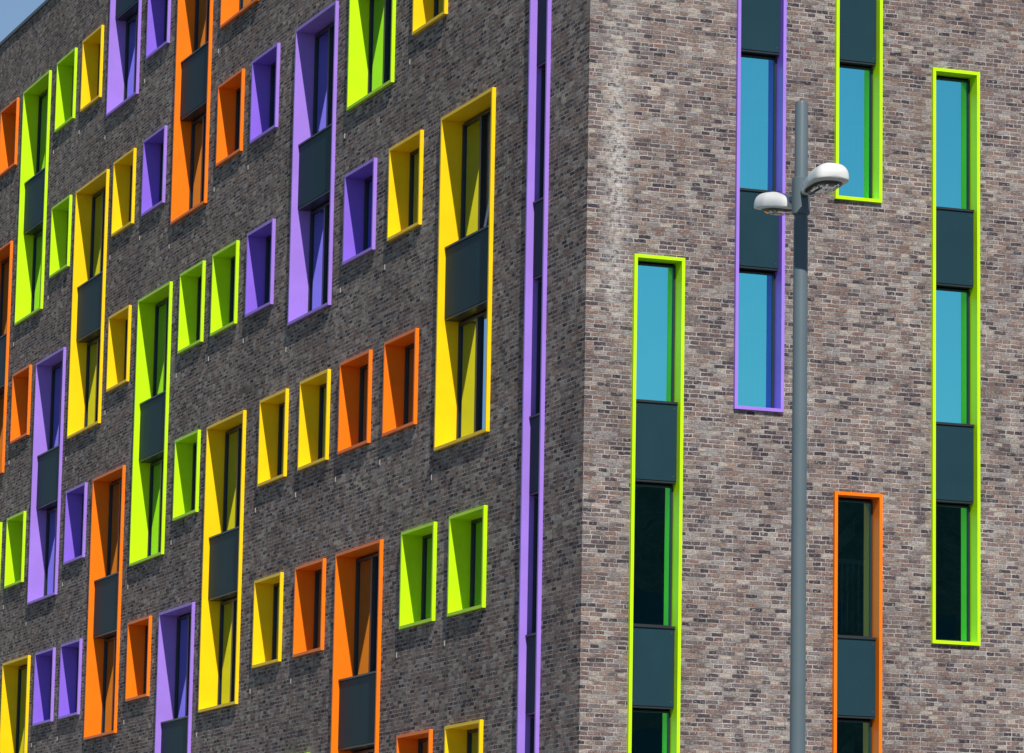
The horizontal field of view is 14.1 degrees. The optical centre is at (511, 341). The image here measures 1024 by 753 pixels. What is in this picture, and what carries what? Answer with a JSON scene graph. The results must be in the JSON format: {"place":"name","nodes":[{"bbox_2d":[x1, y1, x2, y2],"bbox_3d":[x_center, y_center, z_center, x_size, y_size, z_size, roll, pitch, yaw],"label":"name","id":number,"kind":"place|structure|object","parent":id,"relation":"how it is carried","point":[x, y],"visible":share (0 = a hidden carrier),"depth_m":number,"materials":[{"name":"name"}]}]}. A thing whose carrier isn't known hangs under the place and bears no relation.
{"place":"outdoors","nodes":[
{"label":"outdoors","id":0,"kind":"place"},
{"bbox_2d":[0,0,44,41],"label":"sky","id":1,"kind":"structure","parent":0,"point":[12,12],"materials":[{"name":"blue"}]},
{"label":"pavement","id":2,"kind":"structure","parent":0,"visible":0},
{"bbox_2d":[0,0,589,752],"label":"brick wall","id":3,"kind":"structure","parent":2,"relation":"on","point":[388,490],"depth_m":65.01,"materials":[{"name":"grey brick"}]},
{"bbox_2d":[0,241,12,473],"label":"surround","id":4,"kind":"object","parent":3,"relation":"attached to","point":[6,251],"visible":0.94,"depth_m":86.27,"materials":[{"name":"orange metal"}]},
{"bbox_2d":[0,258,8,462],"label":"window frame","id":5,"kind":"object","parent":4,"relation":"attached to","point":[2,357],"visible":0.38,"depth_m":87.05,"materials":[{"name":"metal"}]},
{"bbox_2d":[0,261,8,470],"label":"glazing","id":6,"kind":"structure","parent":5,"relation":"attached to","point":[4,298],"depth_m":88.15,"materials":[{"name":"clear glass"}]},
{"bbox_2d":[0,97,19,177],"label":"surround","id":7,"kind":"object","parent":3,"relation":"attached to","point":[9,121],"visible":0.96,"depth_m":88.23,"materials":[{"name":"orange metal"}]},
{"bbox_2d":[4,511,25,588],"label":"surround","id":8,"kind":"object","parent":3,"relation":"attached to","point":[15,546],"visible":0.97,"depth_m":84.88,"materials":[{"name":"metal"}]},
{"bbox_2d":[0,655,30,752],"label":"surround","id":9,"kind":"object","parent":3,"relation":"attached to","point":[9,691],"visible":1,"depth_m":84.23,"materials":[{"name":"yellow metal"}]},
{"bbox_2d":[15,665,26,752],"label":"window frame","id":10,"kind":"object","parent":9,"relation":"attached to","point":[21,668],"visible":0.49,"depth_m":84.25,"materials":[{"name":"metal"}]},
{"bbox_2d":[17,668,26,752],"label":"glazing","id":11,"kind":"structure","parent":10,"relation":"attached to","point":[21,718],"depth_m":84.03,"materials":[{"name":"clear glass"}]},
{"bbox_2d":[10,365,31,443],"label":"surround","id":12,"kind":"object","parent":3,"relation":"attached to","point":[21,393],"visible":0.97,"depth_m":85.36,"materials":[{"name":"orange metal"}]},
{"bbox_2d":[14,70,51,325],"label":"surround","id":13,"kind":"object","parent":3,"relation":"attached to","point":[36,90],"visible":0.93,"depth_m":85.94,"materials":[{"name":"metal"}]},
{"bbox_2d":[23,90,47,311],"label":"window frame","id":14,"kind":"object","parent":13,"relation":"attached to","point":[34,204],"visible":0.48,"depth_m":85.52,"materials":[{"name":"metal"}]},
{"bbox_2d":[33,94,46,310],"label":"glazing","id":15,"kind":"structure","parent":14,"relation":"attached to","point":[38,239],"depth_m":85.88,"materials":[{"name":"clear glass"}]},
{"bbox_2d":[32,647,55,725],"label":"surround","id":16,"kind":"object","parent":3,"relation":"attached to","point":[43,680],"visible":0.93,"depth_m":81.73,"materials":[{"name":"purple metal"}]},
{"bbox_2d":[27,347,65,604],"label":"surround","id":17,"kind":"object","parent":3,"relation":"attached to","point":[41,436],"visible":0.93,"depth_m":83.07,"materials":[{"name":"purple metal"}]},
{"bbox_2d":[36,362,62,595],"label":"window frame","id":18,"kind":"object","parent":17,"relation":"attached to","point":[47,479],"visible":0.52,"depth_m":82.61,"materials":[{"name":"metal"}]},
{"bbox_2d":[46,366,60,594],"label":"glazing","id":19,"kind":"structure","parent":18,"relation":"attached to","point":[52,515],"depth_m":82.98,"materials":[{"name":"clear glass"}]},
{"bbox_2d":[49,195,71,277],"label":"surround","id":20,"kind":"object","parent":3,"relation":"attached to","point":[59,241],"visible":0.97,"depth_m":83.22,"materials":[{"name":"metal"}]},
{"bbox_2d":[54,47,77,132],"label":"surround","id":21,"kind":"object","parent":3,"relation":"attached to","point":[64,104],"visible":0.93,"depth_m":83.72,"materials":[{"name":"metal"}]},
{"bbox_2d":[58,639,82,718],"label":"surround","id":22,"kind":"object","parent":3,"relation":"attached to","point":[67,680],"visible":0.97,"depth_m":79.82,"materials":[{"name":"purple metal"}]},
{"bbox_2d":[63,482,87,564],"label":"surround","id":23,"kind":"object","parent":3,"relation":"attached to","point":[73,525],"visible":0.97,"depth_m":80.35,"materials":[{"name":"purple metal"}]},
{"bbox_2d":[67,169,109,438],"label":"surround","id":24,"kind":"object","parent":3,"relation":"attached to","point":[81,272],"visible":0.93,"depth_m":80.99,"materials":[{"name":"yellow metal"}]},
{"bbox_2d":[76,187,105,427],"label":"window frame","id":25,"kind":"object","parent":24,"relation":"attached to","point":[89,311],"visible":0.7,"depth_m":80.47,"materials":[{"name":"metal"}]},
{"bbox_2d":[86,193,101,426],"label":"glazing","id":26,"kind":"structure","parent":25,"relation":"attached to","point":[92,359],"depth_m":80.89,"materials":[{"name":"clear glass"}]},
{"bbox_2d":[80,25,103,111],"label":"surround","id":27,"kind":"object","parent":3,"relation":"attached to","point":[92,41],"visible":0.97,"depth_m":81.81,"materials":[{"name":"yellow metal"}]},
{"bbox_2d":[83,465,125,739],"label":"surround","id":28,"kind":"object","parent":3,"relation":"attached to","point":[95,646],"visible":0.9,"depth_m":78.04,"materials":[{"name":"orange metal"}]},
{"bbox_2d":[93,479,121,732],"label":"window frame","id":29,"kind":"object","parent":28,"relation":"attached to","point":[105,607],"visible":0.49,"depth_m":77.59,"materials":[{"name":"metal"}]},
{"bbox_2d":[103,483,119,732],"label":"glazing","id":30,"kind":"structure","parent":29,"relation":"attached to","point":[110,644],"depth_m":77.95,"materials":[{"name":"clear glass"}]},
{"bbox_2d":[106,305,131,391],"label":"surround","id":31,"kind":"object","parent":3,"relation":"attached to","point":[116,349],"visible":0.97,"depth_m":78.24,"materials":[{"name":"yellow metal"}]},
{"bbox_2d":[106,0,141,116],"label":"surround","id":32,"kind":"object","parent":3,"relation":"attached to","point":[115,102],"visible":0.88,"depth_m":79.88,"materials":[{"name":"purple metal"}]},
{"bbox_2d":[115,0,137,100],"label":"window frame","id":33,"kind":"object","parent":32,"relation":"attached to","point":[127,10],"visible":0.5,"depth_m":79.58,"materials":[{"name":"metal"}]},
{"bbox_2d":[126,18,135,98],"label":"glazing","id":34,"kind":"structure","parent":33,"relation":"attached to","point":[130,59],"depth_m":79.68,"materials":[{"name":"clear glass"}]},
{"bbox_2d":[111,148,136,236],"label":"surround","id":35,"kind":"object","parent":3,"relation":"attached to","point":[120,222],"visible":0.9,"depth_m":78.76,"materials":[{"name":"yellow metal"}]},
{"bbox_2d":[125,616,151,701],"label":"surround","id":36,"kind":"object","parent":3,"relation":"attached to","point":[135,660],"visible":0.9,"depth_m":75.26,"materials":[{"name":"orange metal"}]},
{"bbox_2d":[129,281,172,565],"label":"surround","id":37,"kind":"object","parent":3,"relation":"attached to","point":[148,303],"visible":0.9,"depth_m":75.87,"materials":[{"name":"metal"}]},
{"bbox_2d":[139,298,168,556],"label":"window frame","id":38,"kind":"object","parent":37,"relation":"attached to","point":[152,427],"visible":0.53,"depth_m":75.42,"materials":[{"name":"metal"}]},
{"bbox_2d":[149,303,165,555],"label":"glazing","id":39,"kind":"structure","parent":38,"relation":"attached to","point":[159,374],"depth_m":75.80,"materials":[{"name":"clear glass"}]},
{"bbox_2d":[141,125,167,216],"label":"surround","id":40,"kind":"object","parent":3,"relation":"attached to","point":[152,143],"visible":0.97,"depth_m":76.78,"materials":[{"name":"purple metal"}]},
{"bbox_2d":[146,0,170,59],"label":"surround","id":41,"kind":"object","parent":3,"relation":"attached to","point":[155,43],"visible":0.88,"depth_m":77.31,"materials":[{"name":"purple metal"}]},
{"bbox_2d":[154,602,194,752],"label":"surround","id":42,"kind":"object","parent":3,"relation":"attached to","point":[166,660],"visible":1,"depth_m":73.22,"materials":[{"name":"purple metal"}]},
{"bbox_2d":[161,614,190,752],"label":"window frame","id":43,"kind":"object","parent":42,"relation":"attached to","point":[174,732],"visible":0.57,"depth_m":72.53,"materials":[{"name":"metal"}]},
{"bbox_2d":[176,618,187,717],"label":"glazing","id":44,"kind":"structure","parent":43,"relation":"attached to","point":[182,663],"depth_m":73.06,"materials":[{"name":"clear glass"}]},
{"bbox_2d":[172,430,200,520],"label":"surround","id":45,"kind":"object","parent":3,"relation":"attached to","point":[182,483],"visible":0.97,"depth_m":73.16,"materials":[{"name":"metal"}]},
{"bbox_2d":[170,0,212,224],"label":"surround","id":46,"kind":"object","parent":3,"relation":"attached to","point":[180,186],"visible":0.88,"depth_m":74.91,"materials":[{"name":"orange metal"}]},
{"bbox_2d":[180,0,209,209],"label":"window frame","id":47,"kind":"object","parent":46,"relation":"attached to","point":[194,87],"visible":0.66,"depth_m":74.38,"materials":[{"name":"metal"}]},
{"bbox_2d":[191,0,205,207],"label":"glazing","id":48,"kind":"structure","parent":47,"relation":"attached to","point":[197,133],"depth_m":74.78,"materials":[{"name":"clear glass"}]},
{"bbox_2d":[177,260,205,353],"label":"surround","id":49,"kind":"object","parent":3,"relation":"attached to","point":[188,294],"visible":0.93,"depth_m":73.67,"materials":[{"name":"metal"}]},
{"bbox_2d":[198,410,246,712],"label":"surround","id":50,"kind":"object","parent":3,"relation":"attached to","point":[210,610],"visible":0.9,"depth_m":70.87,"materials":[{"name":"yellow metal"}]},
{"bbox_2d":[208,425,241,704],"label":"window frame","id":51,"kind":"object","parent":50,"relation":"attached to","point":[223,566],"visible":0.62,"depth_m":70.40,"materials":[{"name":"metal"}]},
{"bbox_2d":[220,431,241,703],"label":"glazing","id":52,"kind":"structure","parent":51,"relation":"attached to","point":[227,608],"depth_m":70.75,"materials":[{"name":"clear glass"}]},
{"bbox_2d":[210,240,239,336],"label":"surround","id":53,"kind":"object","parent":3,"relation":"attached to","point":[220,290],"visible":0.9,"depth_m":71.77,"materials":[{"name":"metal"}]},
{"bbox_2d":[215,69,244,166],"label":"surround","id":54,"kind":"object","parent":3,"relation":"attached to","point":[226,121],"visible":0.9,"depth_m":72.24,"materials":[{"name":"orange metal"}]},
{"bbox_2d":[245,219,275,317],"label":"surround","id":55,"kind":"object","parent":3,"relation":"attached to","point":[255,271],"visible":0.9,"depth_m":69.83,"materials":[{"name":"purple metal"}]},
{"bbox_2d":[250,43,280,143],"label":"surround","id":56,"kind":"object","parent":3,"relation":"attached to","point":[260,92],"visible":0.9,"depth_m":70.34,"materials":[{"name":"purple metal"}]},
{"bbox_2d":[252,572,283,667],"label":"surround","id":57,"kind":"object","parent":3,"relation":"attached to","point":[262,623],"visible":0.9,"depth_m":67.92,"materials":[{"name":"yellow metal"}]},
{"bbox_2d":[257,388,288,486],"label":"surround","id":58,"kind":"object","parent":3,"relation":"attached to","point":[268,439],"visible":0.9,"depth_m":68.40,"materials":[{"name":"yellow metal"}]},
{"bbox_2d":[292,558,325,657],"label":"surround","id":59,"kind":"object","parent":3,"relation":"attached to","point":[303,617],"visible":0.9,"depth_m":65.85,"materials":[{"name":"orange metal"}]},
{"bbox_2d":[287,1,338,325],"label":"surround","id":60,"kind":"object","parent":3,"relation":"attached to","point":[307,32],"visible":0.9,"depth_m":67.62,"materials":[{"name":"purple metal"}]},
{"bbox_2d":[298,23,333,311],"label":"window frame","id":61,"kind":"object","parent":60,"relation":"attached to","point":[314,173],"visible":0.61,"depth_m":67.16,"materials":[{"name":"metal"}]},
{"bbox_2d":[310,27,333,310],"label":"glazing","id":62,"kind":"structure","parent":61,"relation":"attached to","point":[320,124],"depth_m":67.49,"materials":[{"name":"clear glass"}]},
{"bbox_2d":[297,369,330,470],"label":"surround","id":63,"kind":"object","parent":3,"relation":"attached to","point":[308,424],"visible":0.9,"depth_m":66.35,"materials":[{"name":"yellow metal"}]},
{"bbox_2d":[337,349,372,454],"bbox_3d":[-2.273,0.957,63.850,0.385,1.440,1.470,5,-10,-20],"label":"surround","id":64,"kind":"object","parent":3,"relation":"attached to","point":[348,403],"visible":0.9,"depth_m":64.44,"materials":[{"name":"orange metal"}]},
{"bbox_2d":[330,539,383,752],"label":"surround","id":65,"kind":"object","parent":3,"relation":"attached to","point":[344,615],"visible":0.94,"depth_m":63.80,"materials":[{"name":"orange metal"}]},
{"bbox_2d":[338,553,378,752],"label":"window frame","id":66,"kind":"object","parent":65,"relation":"attached to","point":[356,725],"visible":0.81,"depth_m":63.04,"materials":[{"name":"metal"}]},
{"bbox_2d":[356,556,378,752],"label":"glazing","id":67,"kind":"structure","parent":66,"relation":"attached to","point":[363,618],"depth_m":63.58,"materials":[{"name":"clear glass"}]},
{"bbox_2d":[342,158,376,264],"bbox_3d":[-2.216,-2.002,64.340,0.385,1.440,1.470,5,-10,-20],"label":"surround","id":68,"kind":"object","parent":3,"relation":"attached to","point":[353,212],"visible":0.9,"depth_m":64.92,"materials":[{"name":"purple metal"}]},
{"bbox_2d":[346,0,395,110],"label":"surround","id":69,"kind":"object","parent":3,"relation":"attached to","point":[357,69],"visible":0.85,"depth_m":65.37,"materials":[{"name":"metal"}]},
{"bbox_2d":[367,0,388,93],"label":"window frame","id":70,"kind":"object","parent":69,"relation":"attached to","point":[385,40],"visible":0.08,"depth_m":64.73,"materials":[{"name":"metal"}]},
{"bbox_2d":[370,0,391,91],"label":"glazing","id":71,"kind":"structure","parent":70,"relation":"attached to","point":[377,43],"depth_m":65.10,"materials":[{"name":"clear glass"}]},
{"bbox_2d":[382,328,418,436],"bbox_3d":[-1.516,0.632,61.843,0.385,1.440,1.470,5,-10,-20],"label":"surround","id":72,"kind":"object","parent":3,"relation":"attached to","point":[393,387],"visible":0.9,"depth_m":62.43,"materials":[{"name":"orange metal"}]},
{"bbox_2d":[387,130,423,241],"bbox_3d":[-1.455,-2.329,62.323,0.385,1.440,1.470,5,-10,-20],"label":"surround","id":73,"kind":"object","parent":3,"relation":"attached to","point":[398,189],"visible":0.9,"depth_m":62.91,"materials":[{"name":"yellow metal"}]},
{"bbox_2d":[396,729,432,752],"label":"surround","id":74,"kind":"object","parent":3,"relation":"attached to","point":[407,743],"visible":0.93,"depth_m":60.59,"materials":[{"name":"orange metal"}]},
{"bbox_2d":[399,522,436,629],"bbox_3d":[-1.221,3.440,60.418,0.385,1.440,1.470,5,-10,-20],"label":"surround","id":75,"kind":"object","parent":3,"relation":"attached to","point":[410,579],"visible":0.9,"depth_m":61.01,"materials":[{"name":"metal"}]},
{"bbox_2d":[421,534,431,619],"bbox_3d":[-1.037,3.449,60.486,0.128,1.334,1.374,5,-10,-20],"label":"window frame","id":76,"kind":"object","parent":75,"relation":"attached to","point":[423,573],"visible":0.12,"depth_m":61.07,"materials":[{"name":"metal"}]},
{"bbox_2d":[424,537,431,619],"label":"glazing","id":77,"kind":"structure","parent":76,"relation":"attached to","point":[428,578],"depth_m":60.93,"materials":[{"name":"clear glass"}]},
{"bbox_2d":[412,0,447,35],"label":"surround","id":78,"kind":"object","parent":3,"relation":"attached to","point":[423,17],"visible":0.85,"depth_m":62.46,"materials":[{"name":"yellow metal"}]},
{"bbox_2d":[444,719,483,752],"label":"surround","id":79,"kind":"object","parent":3,"relation":"attached to","point":[455,738],"visible":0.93,"depth_m":58.63,"materials":[{"name":"yellow metal"}]},
{"bbox_2d":[434,87,495,450],"bbox_3d":[-0.528,-1.001,59.485,0.385,4.950,2.210,5,-10,-20],"label":"surround","id":80,"kind":"object","parent":3,"relation":"attached to","point":[446,365],"visible":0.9,"depth_m":60.28,"materials":[{"name":"yellow metal"}]},
{"bbox_2d":[444,108,490,438],"bbox_3d":[-0.343,-0.977,59.551,0.610,4.814,2.114,5,-10,-20],"label":"window frame","id":81,"kind":"object","parent":80,"relation":"attached to","point":[466,276],"visible":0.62,"depth_m":59.85,"materials":[{"name":"metal"}]},
{"bbox_2d":[459,119,488,437],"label":"glazing","id":82,"kind":"structure","parent":81,"relation":"attached to","point":[468,330],"depth_m":60.09,"materials":[{"name":"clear glass"}]},
{"bbox_2d":[447,505,487,616],"bbox_3d":[-0.482,3.122,58.457,0.385,1.440,1.470,5,-10,-20],"label":"surround","id":83,"kind":"object","parent":3,"relation":"attached to","point":[459,555],"visible":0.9,"depth_m":59.04,"materials":[{"name":"metal"}]},
{"bbox_2d":[469,517,482,607],"bbox_3d":[-0.298,3.131,58.525,0.128,1.334,1.374,5,-10,-20],"label":"window frame","id":84,"kind":"object","parent":83,"relation":"attached to","point":[473,522],"visible":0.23,"depth_m":59.10,"materials":[{"name":"metal"}]},
{"bbox_2d":[473,521,482,605],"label":"glazing","id":85,"kind":"structure","parent":84,"relation":"attached to","point":[477,565],"depth_m":58.95,"materials":[{"name":"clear glass"}]},
{"bbox_2d":[516,0,551,752],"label":"surround","id":86,"kind":"object","parent":3,"relation":"attached to","point":[529,388],"visible":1,"depth_m":56.51,"materials":[{"name":"purple metal"}]},
{"bbox_2d":[525,0,546,752],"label":"window frame","id":87,"kind":"object","parent":86,"relation":"attached to","point":[535,418],"visible":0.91,"depth_m":56.66,"materials":[{"name":"metal"}]},
{"bbox_2d":[533,70,545,752],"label":"glazing","id":88,"kind":"structure","parent":87,"relation":"attached to","point":[539,374],"depth_m":56.76,"materials":[{"name":"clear glass"}]},
{"bbox_2d":[754,101,848,752],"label":"street lamp","id":89,"kind":"object","parent":2,"relation":"on","point":[823,179],"visible":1,"depth_m":35.21,"materials":[{"name":"grey metal"}]},
{"bbox_2d":[579,0,1023,752],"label":"brick wall","id":90,"kind":"structure","parent":2,"relation":"on","point":[661,118],"depth_m":55.76,"materials":[{"name":"grey brick"}]},
{"bbox_2d":[627,254,684,752],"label":"surround","id":91,"kind":"object","parent":90,"relation":"attached to","point":[678,263],"visible":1,"depth_m":54.81,"materials":[{"name":"metal"}]},
{"bbox_2d":[632,263,677,752],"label":"window frame","id":92,"kind":"object","parent":91,"relation":"attached to","point":[653,645],"visible":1,"depth_m":54.82,"materials":[{"name":"metal"}]},
{"bbox_2d":[631,265,672,752],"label":"glazing","id":93,"kind":"structure","parent":92,"relation":"attached to","point":[652,504],"depth_m":54.94,"materials":[{"name":"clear glass"}]},
{"bbox_2d":[733,0,786,412],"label":"surround","id":94,"kind":"object","parent":90,"relation":"attached to","point":[780,272],"visible":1,"depth_m":55.92,"materials":[{"name":"purple metal"}]},
{"bbox_2d":[739,0,779,407],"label":"window frame","id":95,"kind":"object","parent":94,"relation":"attached to","point":[759,229],"visible":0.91,"depth_m":56.02,"materials":[{"name":"metal"}]},
{"bbox_2d":[738,57,773,407],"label":"glazing","id":96,"kind":"structure","parent":95,"relation":"attached to","point":[755,290],"depth_m":56.04,"materials":[{"name":"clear glass"}]},
{"bbox_2d":[832,491,882,752],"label":"surround","id":97,"kind":"object","parent":90,"relation":"attached to","point":[877,546],"visible":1,"depth_m":55.57,"materials":[{"name":"orange metal"}]},
{"bbox_2d":[837,499,875,752],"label":"window frame","id":98,"kind":"object","parent":97,"relation":"attached to","point":[855,677],"visible":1,"depth_m":55.46,"materials":[{"name":"metal"}]},
{"bbox_2d":[837,501,869,752],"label":"glazing","id":99,"kind":"structure","parent":98,"relation":"attached to","point":[853,609],"depth_m":55.80,"materials":[{"name":"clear glass"}]},
{"bbox_2d":[834,0,882,202],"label":"surround","id":100,"kind":"object","parent":90,"relation":"attached to","point":[877,136],"visible":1,"depth_m":56.73,"materials":[{"name":"metal"}]},
{"bbox_2d":[839,0,875,198],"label":"window frame","id":101,"kind":"object","parent":100,"relation":"attached to","point":[857,47],"visible":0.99,"depth_m":56.93,"materials":[{"name":"metal"}]},
{"bbox_2d":[839,67,869,197],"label":"glazing","id":102,"kind":"structure","parent":101,"relation":"attached to","point":[854,122],"depth_m":56.84,"materials":[{"name":"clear glass"}]},
{"bbox_2d":[931,67,980,645],"bbox_3d":[6.042,0.189,56.721,0.720,7.980,0.280,5,-10,-20],"label":"surround","id":103,"kind":"object","parent":90,"relation":"attached to","point":[972,77],"visible":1,"depth_m":56.68,"materials":[{"name":"metal"}]},
{"bbox_2d":[936,77,973,641],"bbox_3d":[6.025,0.205,56.764,0.624,7.844,0.205,5,-10,-20],"label":"window frame","id":104,"kind":"object","parent":103,"relation":"attached to","point":[954,441],"visible":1,"depth_m":56.82,"materials":[{"name":"metal"}]},
{"bbox_2d":[936,79,967,640],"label":"glazing","id":105,"kind":"structure","parent":104,"relation":"attached to","point":[951,407],"depth_m":56.83,"materials":[{"name":"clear glass"}]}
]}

